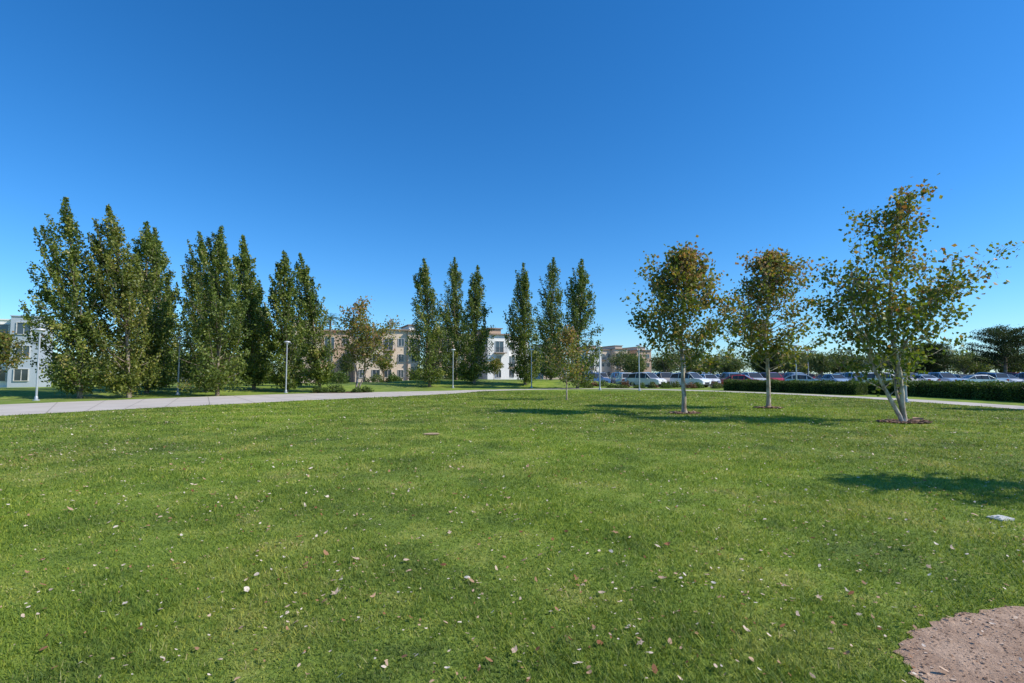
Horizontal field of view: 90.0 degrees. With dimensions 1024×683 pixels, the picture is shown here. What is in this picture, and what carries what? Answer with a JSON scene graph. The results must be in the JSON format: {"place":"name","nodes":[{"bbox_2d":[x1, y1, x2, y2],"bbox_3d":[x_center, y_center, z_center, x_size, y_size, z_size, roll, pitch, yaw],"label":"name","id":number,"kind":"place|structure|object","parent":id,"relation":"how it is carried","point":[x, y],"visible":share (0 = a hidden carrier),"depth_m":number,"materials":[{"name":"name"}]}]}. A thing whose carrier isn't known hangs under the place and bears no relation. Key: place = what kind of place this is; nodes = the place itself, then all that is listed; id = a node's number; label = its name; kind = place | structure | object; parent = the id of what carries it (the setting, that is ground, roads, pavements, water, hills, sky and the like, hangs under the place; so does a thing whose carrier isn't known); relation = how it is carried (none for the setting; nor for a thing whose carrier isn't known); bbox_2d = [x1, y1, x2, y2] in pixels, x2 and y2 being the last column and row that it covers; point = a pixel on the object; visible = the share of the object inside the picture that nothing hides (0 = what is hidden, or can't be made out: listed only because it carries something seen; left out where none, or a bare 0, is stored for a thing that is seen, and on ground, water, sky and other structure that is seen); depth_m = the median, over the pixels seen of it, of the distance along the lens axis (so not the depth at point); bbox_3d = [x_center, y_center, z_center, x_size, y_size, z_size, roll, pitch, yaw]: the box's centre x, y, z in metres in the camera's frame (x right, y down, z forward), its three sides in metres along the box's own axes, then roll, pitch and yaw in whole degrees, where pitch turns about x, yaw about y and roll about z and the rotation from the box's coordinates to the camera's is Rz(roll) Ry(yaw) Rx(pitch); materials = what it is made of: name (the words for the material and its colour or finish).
{"place":"outdoors","nodes":[
{"label":"outdoors","id":0,"kind":"place"},
{"bbox_2d":[0,374,1023,682],"bbox_3d":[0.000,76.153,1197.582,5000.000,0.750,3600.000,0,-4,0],"label":"lawn ground","id":1,"kind":"structure","parent":0,"point":[50,396],"depth_m":5.04,"materials":[{"name":"green plant"}]},
{"bbox_2d":[0,329,34,373],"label":"sycamore tree","id":2,"kind":"object","parent":1,"relation":"on","point":[6,340],"visible":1,"depth_m":38.05,"materials":[{"name":"green plant"}]},
{"bbox_2d":[0,315,53,387],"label":"white apartment block","id":3,"kind":"structure","parent":1,"relation":"on","point":[23,376],"depth_m":58.53,"materials":[{"name":"white paint"}]},
{"bbox_2d":[32,328,45,400],"bbox_3d":[-28.200,1.351,30.475,0.560,4.310,0.560,0,-4,0],"label":"street lamp","id":4,"kind":"object","parent":1,"relation":"on","point":[40,330],"visible":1,"depth_m":30.44,"materials":[{"name":"white metal"}]},
{"bbox_2d":[18,197,113,398],"bbox_3d":[-28.662,-2.869,33.114,4.804,13.161,5.013,2,-4,-29],"label":"poplar tree","id":5,"kind":"object","parent":1,"relation":"on","point":[75,338],"visible":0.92,"depth_m":32.35,"materials":[{"name":"green plant"}]},
{"bbox_2d":[77,204,166,397],"bbox_3d":[-25.889,-2.768,34.140,4.694,13.108,4.316,2,-4,-23],"label":"poplar tree","id":6,"kind":"object","parent":1,"relation":"on","point":[127,377],"visible":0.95,"depth_m":33.74,"materials":[{"name":"green plant"}]},
{"bbox_2d":[107,221,179,392],"bbox_3d":[-27.357,-2.643,38.110,3.943,13.050,4.898,-3,-5,39],"label":"poplar tree","id":7,"kind":"object","parent":1,"relation":"on","point":[157,342],"visible":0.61,"depth_m":38.22,"materials":[{"name":"green plant"}]},
{"bbox_2d":[133,227,188,385],"bbox_3d":[-30.902,-3.086,45.450,4.453,14.350,4.461,1,-4,-18],"label":"poplar tree","id":8,"kind":"object","parent":1,"relation":"on","point":[165,262],"visible":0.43,"depth_m":45.50,"materials":[{"name":"green plant"}]},
{"bbox_2d":[175,337,183,394],"bbox_3d":[-24.700,1.783,37.963,0.560,4.310,0.560,0,-4,0],"label":"street lamp","id":9,"kind":"object","parent":1,"relation":"on","point":[177,392],"visible":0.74,"depth_m":37.91,"materials":[{"name":"grey metal"}]},
{"bbox_2d":[173,231,231,391],"bbox_3d":[-24.712,-2.535,41.333,4.031,13.258,4.504,3,-5,-40],"label":"poplar tree","id":10,"kind":"object","parent":1,"relation":"on","point":[196,266],"visible":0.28,"depth_m":40.93,"materials":[{"name":"green plant"}]},
{"bbox_2d":[168,225,253,395],"bbox_3d":[-21.597,-2.328,37.113,4.873,12.584,4.787,-1,-4,15],"label":"poplar tree","id":11,"kind":"object","parent":1,"relation":"on","point":[218,257],"visible":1,"depth_m":36.77,"materials":[{"name":"green plant"}]},
{"bbox_2d":[225,234,274,389],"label":"poplar tree","id":12,"kind":"object","parent":1,"relation":"on","point":[247,282],"visible":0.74,"depth_m":44.93,"materials":[{"name":"green plant"}]},
{"bbox_2d":[233,279,273,384],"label":"poplar tree","id":13,"kind":"object","parent":1,"relation":"on","point":[264,347],"visible":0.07,"depth_m":55.78,"materials":[{"name":"green plant"}]},
{"bbox_2d":[254,250,309,391],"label":"poplar tree","id":14,"kind":"object","parent":1,"relation":"on","point":[283,312],"visible":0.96,"depth_m":43.75,"materials":[{"name":"green plant"}]},
{"bbox_2d":[284,341,290,392],"bbox_3d":[-18.700,2.100,42.452,0.560,4.310,0.560,0,-4,0],"label":"street lamp","id":15,"kind":"object","parent":1,"relation":"on","point":[287,342],"visible":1,"depth_m":42.38,"materials":[{"name":"white metal"}]},
{"bbox_2d":[291,252,337,386],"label":"poplar tree","id":16,"kind":"object","parent":1,"relation":"on","point":[308,303],"visible":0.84,"depth_m":49.66,"materials":[{"name":"green plant"}]},
{"bbox_2d":[322,313,343,370],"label":"palm tree","id":17,"kind":"object","parent":1,"relation":"on","point":[330,317],"visible":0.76,"depth_m":70.12,"materials":[{"name":"green plant"}]},
{"bbox_2d":[328,370,349,383],"bbox_3d":[-21.540,4.351,62.906,3.074,1.737,3.088,0,-4,0],"label":"garden shrub","id":18,"kind":"object","parent":1,"relation":"on","point":[337,378],"visible":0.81,"depth_m":62.34,"materials":[{"name":"green plant"}]},
{"bbox_2d":[334,355,356,375],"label":"garden tree","id":19,"kind":"object","parent":1,"relation":"on","point":[347,367],"visible":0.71,"depth_m":83.67,"materials":[{"name":"green plant"}]},
{"bbox_2d":[288,321,419,382],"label":"apartment building","id":20,"kind":"structure","parent":1,"relation":"on","point":[403,360],"depth_m":96.08,"materials":[{"name":"beige paint"}]},
{"bbox_2d":[322,296,404,387],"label":"sycamore tree","id":21,"kind":"object","parent":1,"relation":"on","point":[357,331],"visible":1,"depth_m":44.22,"materials":[{"name":"green plant"}]},
{"bbox_2d":[364,373,385,381],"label":"garden shrub","id":22,"kind":"object","parent":1,"relation":"on","point":[375,378],"visible":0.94,"depth_m":73.14,"materials":[{"name":"green plant"}]},
{"bbox_2d":[375,356,397,376],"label":"garden tree","id":23,"kind":"object","parent":1,"relation":"on","point":[385,366],"visible":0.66,"depth_m":79.48,"materials":[{"name":"green plant"}]},
{"bbox_2d":[388,374,403,381],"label":"garden shrub","id":24,"kind":"object","parent":1,"relation":"on","point":[392,378],"visible":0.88,"depth_m":72.11,"materials":[{"name":"green plant"}]},
{"bbox_2d":[403,258,450,386],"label":"poplar tree","id":25,"kind":"object","parent":1,"relation":"on","point":[430,338],"visible":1,"depth_m":57.81,"materials":[{"name":"green plant"}]},
{"bbox_2d":[435,257,470,379],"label":"poplar tree","id":26,"kind":"object","parent":1,"relation":"on","point":[454,275],"visible":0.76,"depth_m":65.81,"materials":[{"name":"green plant"}]},
{"bbox_2d":[449,265,495,383],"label":"poplar tree","id":27,"kind":"object","parent":1,"relation":"on","point":[476,347],"visible":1,"depth_m":60.70,"materials":[{"name":"green plant"}]},
{"bbox_2d":[426,327,529,378],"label":"apartment building","id":28,"kind":"structure","parent":1,"relation":"on","point":[502,353],"depth_m":99.83,"materials":[{"name":"white paint"}]},
{"bbox_2d":[483,357,503,376],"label":"garden tree","id":29,"kind":"object","parent":1,"relation":"on","point":[497,362],"visible":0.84,"depth_m":83.52,"materials":[{"name":"green plant"}]},
{"bbox_2d":[0,393,1023,682],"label":"fallen leaves","id":30,"kind":"object","parent":1,"relation":"on","point":[514,649],"visible":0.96,"depth_m":5.11,"materials":[{"name":"brown plant"}]},
{"bbox_2d":[0,388,1023,415],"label":"footpath","id":31,"kind":"structure","parent":1,"relation":"on","point":[30,408],"depth_m":29.13,"materials":[{"name":"concrete"}]},
{"bbox_2d":[503,262,543,384],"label":"poplar tree","id":32,"kind":"object","parent":1,"relation":"on","point":[520,327],"visible":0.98,"depth_m":59.56,"materials":[{"name":"green plant"}]},
{"bbox_2d":[529,349,533,387],"bbox_3d":[2.150,2.967,56.425,0.560,4.310,0.560,0,-4,0],"label":"street lamp","id":33,"kind":"object","parent":1,"relation":"on","point":[531,350],"visible":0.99,"depth_m":56.37,"materials":[{"name":"grey metal"}]},
{"bbox_2d":[52,346,1023,380],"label":"distant trees","id":34,"kind":"object","parent":1,"relation":"on","point":[838,368],"visible":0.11,"depth_m":129.60,"materials":[{"name":"green plant"}]},
{"bbox_2d":[529,344,562,378],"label":"apartment building","id":35,"kind":"structure","parent":1,"relation":"on","point":[539,369],"depth_m":151.71,"materials":[{"name":"beige paint"}]},
{"bbox_2d":[532,257,564,379],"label":"poplar tree","id":36,"kind":"object","parent":1,"relation":"on","point":[550,310],"visible":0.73,"depth_m":66.09,"materials":[{"name":"green plant"}]},
{"bbox_2d":[532,324,596,399],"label":"sycamore sapling","id":37,"kind":"object","parent":1,"relation":"on","point":[565,340],"visible":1,"depth_m":30.91,"materials":[{"name":"green plant"}]},
{"bbox_2d":[555,259,603,388],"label":"poplar tree","id":38,"kind":"object","parent":1,"relation":"on","point":[578,297],"visible":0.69,"depth_m":54.81,"materials":[{"name":"green plant"}]},
{"bbox_2d":[597,346,601,389],"bbox_3d":[8.500,2.549,49.638,0.560,4.310,0.560,0,-4,0],"label":"street lamp","id":39,"kind":"object","parent":1,"relation":"on","point":[599,347],"visible":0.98,"depth_m":49.57,"materials":[{"name":"white metal"}]},
{"bbox_2d":[596,378,608,385],"bbox_3d":[10.372,4.673,58.742,1.464,0.972,1.462,-3,-5,40],"label":"shrub","id":40,"kind":"object","parent":1,"relation":"on","point":[602,383],"visible":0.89,"depth_m":58.57,"materials":[{"name":"green plant"}]},
{"bbox_2d":[572,345,651,377],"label":"apartment building","id":41,"kind":"structure","parent":1,"relation":"on","point":[607,352],"depth_m":189.98,"materials":[{"name":"beige paint"}]},
{"bbox_2d":[636,345,641,390],"bbox_3d":[11.900,2.443,47.941,0.560,4.310,0.560,0,-4,0],"label":"street lamp","id":42,"kind":"object","parent":1,"relation":"on","point":[638,346],"visible":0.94,"depth_m":47.90,"materials":[{"name":"white metal"}]},
{"bbox_2d":[660,383,672,387],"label":"shrub","id":43,"kind":"object","parent":1,"relation":"on","point":[663,385],"visible":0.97,"depth_m":56.38,"materials":[{"name":"green plant"}]},
{"bbox_2d":[669,411,701,413],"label":"mulch ring chips","id":44,"kind":"object","parent":1,"relation":"on","point":[689,412],"visible":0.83,"depth_m":20.30,"materials":[{"name":"brown wood"}]},
{"bbox_2d":[620,235,755,412],"bbox_3d":[6.978,-0.688,20.520,4.845,7.218,4.086,-1,-4,20],"label":"sycamore tree","id":45,"kind":"object","parent":1,"relation":"on","point":[680,264],"visible":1,"depth_m":20.22,"materials":[{"name":"green plant"}]},
{"bbox_2d":[685,382,697,388],"bbox_3d":[19.150,4.698,55.275,1.477,0.819,1.584,0,-4,0],"label":"shrub","id":46,"kind":"object","parent":1,"relation":"on","point":[691,385],"visible":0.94,"depth_m":54.99,"materials":[{"name":"green plant"}]},
{"bbox_2d":[712,381,723,388],"bbox_3d":[21.820,4.629,54.436,1.277,0.873,1.178,-2,-4,34],"label":"shrub","id":47,"kind":"object","parent":1,"relation":"on","point":[715,385],"visible":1,"depth_m":54.33,"materials":[{"name":"green plant"}]},
{"bbox_2d":[753,406,783,407],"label":"mulch ring chips","id":48,"kind":"object","parent":1,"relation":"on","point":[767,407],"visible":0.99,"depth_m":23.30,"materials":[{"name":"brown wood"}]},
{"bbox_2d":[711,244,826,408],"bbox_3d":[11.572,-0.772,23.696,5.275,7.772,5.017,0,-4,0],"label":"sycamore tree","id":49,"kind":"object","parent":1,"relation":"on","point":[771,266],"visible":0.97,"depth_m":23.36,"materials":[{"name":"green plant"}]},
{"bbox_2d":[723,378,867,394],"bbox_3d":[23.511,3.753,43.557,2.007,1.257,12.260,2,-4,-27],"label":"hedge","id":50,"kind":"object","parent":1,"relation":"on","point":[849,387],"visible":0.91,"depth_m":42.08,"materials":[{"name":"green plant"}]},
{"bbox_2d":[875,417,932,422],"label":"mulch ring chips","id":51,"kind":"object","parent":1,"relation":"on","point":[915,420],"visible":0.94,"depth_m":16.61,"materials":[{"name":"brown wood"}]},
{"bbox_2d":[899,326,909,402],"bbox_3d":[21.600,1.207,28.180,0.560,4.310,0.560,0,-4,0],"label":"street lamp","id":52,"kind":"object","parent":1,"relation":"on","point":[905,390],"visible":0.38,"depth_m":28.05,"materials":[{"name":"white metal"}]},
{"bbox_2d":[796,173,1023,421],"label":"sycamore tree","id":53,"kind":"object","parent":1,"relation":"on","point":[872,297],"visible":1,"depth_m":16.77,"materials":[{"name":"green plant"}]},
{"bbox_2d":[866,379,1023,401],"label":"hedge","id":54,"kind":"object","parent":1,"relation":"on","point":[1008,391],"visible":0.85,"depth_m":32.49,"materials":[{"name":"green plant"}]},
{"bbox_2d":[894,606,1023,682],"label":"dirt patch","id":55,"kind":"object","parent":1,"relation":"on","point":[995,652],"visible":0.97,"depth_m":2.96,"materials":[{"name":"brown soil"}]},
{"bbox_2d":[894,605,1023,682],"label":"dirt patch crumbs","id":56,"kind":"object","parent":55,"relation":"on","point":[952,679],"visible":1,"depth_m":3.01,"materials":[{"name":"brown soil"}]},
{"bbox_2d":[986,515,1014,520],"bbox_3d":[5.380,1.945,5.640,0.200,0.052,0.150,1,-4,-17],"label":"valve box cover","id":57,"kind":"object","parent":1,"relation":"on","point":[994,517],"visible":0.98,"depth_m":5.61,"materials":[{"name":"plastic"}]},
{"bbox_2d":[0,0,1023,373],"label":"sky","id":58,"kind":"structure","parent":0,"point":[367,140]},
{"label":"parking lot","id":59,"kind":"structure","parent":0,"visible":0},
{"bbox_2d":[583,372,610,382],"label":"parked car","id":60,"kind":"object","parent":59,"relation":"on","point":[607,380],"visible":0.27,"depth_m":69.18,"materials":[{"name":"blue paint"}]},
{"bbox_2d":[610,373,617,383],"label":"parked car","id":61,"kind":"object","parent":59,"relation":"on","point":[612,376],"visible":0.33,"depth_m":82.34,"materials":[{"name":"blue paint"}]},
{"bbox_2d":[605,349,631,371],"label":"parking lot tree","id":62,"kind":"object","parent":59,"relation":"on","point":[618,361],"visible":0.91,"depth_m":103.37,"materials":[{"name":"green plant"}]},
{"bbox_2d":[615,372,630,384],"bbox_3d":[14.534,4.875,66.141,2.100,1.784,4.715,0,-4,1],"label":"parked car","id":63,"kind":"object","parent":59,"relation":"on","point":[620,377],"visible":0.48,"depth_m":64.34,"materials":[{"name":"white paint"}]},
{"bbox_2d":[622,354,644,372],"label":"parking lot tree","id":64,"kind":"object","parent":59,"relation":"on","point":[632,363],"visible":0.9,"depth_m":71.41,"materials":[{"name":"green plant"}]},
{"bbox_2d":[627,372,666,385],"bbox_3d":[16.402,4.637,62.330,2.100,1.784,4.715,3,-5,-38],"label":"parked car","id":65,"kind":"object","parent":59,"relation":"on","point":[646,378],"visible":0.73,"depth_m":61.81,"materials":[{"name":"white paint"}]},
{"bbox_2d":[655,372,671,385],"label":"parked car","id":66,"kind":"object","parent":59,"relation":"on","point":[666,375],"visible":0.27,"depth_m":65.61,"materials":[{"name":"beige paint"}]},
{"bbox_2d":[649,352,680,371],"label":"parking lot tree","id":67,"kind":"object","parent":59,"relation":"on","point":[665,364],"visible":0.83,"depth_m":79.68,"materials":[{"name":"green plant"}]},
{"bbox_2d":[653,354,679,372],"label":"parking lot tree","id":68,"kind":"object","parent":59,"relation":"on","point":[669,366],"visible":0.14,"depth_m":91.51,"materials":[{"name":"green plant"}]},
{"bbox_2d":[670,372,711,386],"bbox_3d":[21.001,4.512,60.334,2.100,1.784,4.715,2,-4,-33],"label":"parked car","id":69,"kind":"object","parent":59,"relation":"on","point":[694,377],"visible":0.73,"depth_m":59.60,"materials":[{"name":"white paint"}]},
{"bbox_2d":[700,374,720,385],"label":"parked car","id":70,"kind":"object","parent":59,"relation":"on","point":[712,377],"visible":0.4,"depth_m":65.55,"materials":[{"name":"white paint"}]},
{"bbox_2d":[718,372,740,379],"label":"parked car","id":71,"kind":"object","parent":59,"relation":"on","point":[724,375],"visible":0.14,"depth_m":65.50,"materials":[{"name":"grey paint"}]},
{"bbox_2d":[717,359,743,374],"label":"parking lot tree","id":72,"kind":"object","parent":59,"relation":"on","point":[733,367],"visible":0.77,"depth_m":73.26,"materials":[{"name":"green plant"}]},
{"bbox_2d":[715,348,745,371],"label":"parking lot tree","id":73,"kind":"object","parent":59,"relation":"on","point":[724,356],"visible":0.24,"depth_m":87.10,"materials":[{"name":"green plant"}]},
{"bbox_2d":[721,375,761,383],"bbox_3d":[27.006,4.625,59.824,4.645,1.494,2.100,-2,-4,34],"label":"parked car","id":74,"kind":"object","parent":59,"relation":"on","point":[739,377],"visible":0.31,"depth_m":59.46,"materials":[{"name":"paint"}]},
{"bbox_2d":[740,372,765,379],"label":"parked car","id":75,"kind":"object","parent":59,"relation":"on","point":[755,375],"visible":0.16,"depth_m":65.30,"materials":[{"name":"grey paint"}]},
{"bbox_2d":[748,351,784,372],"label":"tree","id":76,"kind":"object","parent":59,"relation":"on","point":[772,363],"visible":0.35,"depth_m":102.91,"materials":[{"name":"green plant"}]},
{"bbox_2d":[760,372,783,380],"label":"parked car","id":77,"kind":"object","parent":59,"relation":"on","point":[774,375],"visible":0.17,"depth_m":65.77,"materials":[{"name":"red paint"}]},
{"bbox_2d":[782,372,806,377],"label":"parked car","id":78,"kind":"object","parent":59,"relation":"on","point":[784,375],"visible":0.11,"depth_m":65.74,"materials":[{"name":"blue paint"}]},
{"bbox_2d":[782,350,809,371],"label":"parking lot tree","id":79,"kind":"object","parent":59,"relation":"on","point":[801,361],"visible":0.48,"depth_m":89.26,"materials":[{"name":"green plant"}]},
{"bbox_2d":[783,374,820,380],"bbox_3d":[34.021,4.590,59.821,4.015,1.564,2.100,-2,-4,23],"label":"parked car","id":80,"kind":"object","parent":59,"relation":"on","point":[805,377],"visible":0.33,"depth_m":59.33,"materials":[{"name":"blue paint"}]},
{"bbox_2d":[805,351,836,373],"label":"parking lot tree","id":81,"kind":"object","parent":59,"relation":"on","point":[819,356],"visible":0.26,"depth_m":99.04,"materials":[{"name":"green plant"}]},
{"bbox_2d":[807,353,835,377],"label":"parking lot tree","id":82,"kind":"object","parent":59,"relation":"on","point":[821,362],"visible":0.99,"depth_m":72.44,"materials":[{"name":"green plant"}]},
{"bbox_2d":[821,374,848,381],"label":"parked car","id":83,"kind":"object","parent":59,"relation":"on","point":[836,377],"visible":0.5,"depth_m":65.88,"materials":[{"name":"blue paint"}]},
{"bbox_2d":[841,372,860,380],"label":"parked car","id":84,"kind":"object","parent":59,"relation":"on","point":[846,374],"visible":0.06,"depth_m":66.40,"materials":[{"name":"blue paint"}]},
{"bbox_2d":[865,356,891,371],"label":"parking lot tree","id":85,"kind":"object","parent":59,"relation":"on","point":[882,365],"visible":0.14,"depth_m":91.59,"materials":[{"name":"green plant"}]},
{"bbox_2d":[858,372,903,383],"bbox_3d":[43.002,4.450,59.337,4.715,1.784,2.100,-1,-4,17],"label":"parked car","id":86,"kind":"object","parent":59,"relation":"on","point":[870,375],"visible":0.12,"depth_m":58.85,"materials":[{"name":"grey paint"}]},
{"bbox_2d":[879,355,909,371],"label":"parking lot tree","id":87,"kind":"object","parent":59,"relation":"on","point":[888,363],"visible":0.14,"depth_m":76.17,"materials":[{"name":"green plant"}]},
{"bbox_2d":[911,375,940,381],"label":"parked car","id":88,"kind":"object","parent":59,"relation":"on","point":[926,377],"visible":0.27,"depth_m":65.08,"materials":[{"name":"white paint"}]},
{"bbox_2d":[905,342,956,372],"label":"pine tree","id":89,"kind":"object","parent":59,"relation":"on","point":[939,361],"visible":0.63,"depth_m":90.52,"materials":[{"name":"green plant"}]},
{"bbox_2d":[924,372,959,381],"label":"parked car","id":90,"kind":"object","parent":59,"relation":"on","point":[944,376],"visible":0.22,"depth_m":65.43,"materials":[{"name":"blue paint"}]},
{"bbox_2d":[945,354,981,373],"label":"parking lot tree","id":91,"kind":"object","parent":59,"relation":"on","point":[963,363],"visible":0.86,"depth_m":99.69,"materials":[{"name":"green plant"}]},
{"bbox_2d":[955,375,1009,382],"bbox_3d":[54.007,4.563,58.828,4.645,1.494,2.100,-1,-4,11],"label":"parked car","id":92,"kind":"object","parent":59,"relation":"on","point":[978,378],"visible":0.36,"depth_m":58.21,"materials":[{"name":"white paint"}]},
{"bbox_2d":[956,324,1023,372],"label":"pine tree","id":93,"kind":"object","parent":59,"relation":"on","point":[1006,342],"visible":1,"depth_m":89.39,"materials":[{"name":"green plant"}]},
{"bbox_2d":[975,372,1009,380],"bbox_3d":[61.156,4.873,66.100,2.100,1.784,4.715,0,-4,-1],"label":"parked car","id":94,"kind":"object","parent":59,"relation":"on","point":[1002,376],"visible":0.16,"depth_m":64.04,"materials":[{"name":"silver paint"}]},
{"bbox_2d":[1007,374,1023,382],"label":"parked car","id":95,"kind":"object","parent":59,"relation":"on","point":[1013,378],"visible":0.2,"depth_m":64.92,"materials":[{"name":"grey paint"}]},
{"bbox_2d":[1015,372,1023,379],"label":"parked car","id":96,"kind":"object","parent":59,"relation":"on","point":[1019,375],"visible":0.14,"depth_m":66.17,"materials":[{"name":"blue paint"}]},
{"label":"planting bed","id":97,"kind":"object","parent":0,"visible":0},
{"bbox_2d":[311,385,325,392],"bbox_3d":[-16.160,3.990,43.012,1.416,0.741,1.351,0,-4,0],"label":"shrub","id":98,"kind":"object","parent":97,"relation":"on","point":[318,388],"visible":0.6,"depth_m":42.76,"materials":[{"name":"green plant"}]},
{"bbox_2d":[319,387,330,392],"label":"shrub","id":99,"kind":"object","parent":97,"relation":"on","point":[323,390],"visible":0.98,"depth_m":42.13,"materials":[{"name":"green plant"}]},
{"bbox_2d":[326,383,343,391],"bbox_3d":[-15.248,3.970,43.722,1.621,0.886,1.586,0,-4,0],"label":"shrub","id":100,"kind":"object","parent":97,"relation":"on","point":[329,387],"visible":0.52,"depth_m":43.59,"materials":[{"name":"green plant"}]},
{"bbox_2d":[331,387,345,392],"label":"shrub","id":101,"kind":"object","parent":97,"relation":"on","point":[338,390],"visible":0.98,"depth_m":42.47,"materials":[{"name":"green plant"}]},
{"bbox_2d":[350,386,362,392],"bbox_3d":[-13.034,4.032,42.991,1.127,0.643,1.118,3,-4,-36],"label":"shrub","id":102,"kind":"object","parent":97,"relation":"on","point":[357,389],"visible":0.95,"depth_m":42.83,"materials":[{"name":"green plant"}]},
{"bbox_2d":[361,385,373,391],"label":"shrub","id":103,"kind":"object","parent":97,"relation":"on","point":[367,389],"visible":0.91,"depth_m":43.43,"materials":[{"name":"green plant"}]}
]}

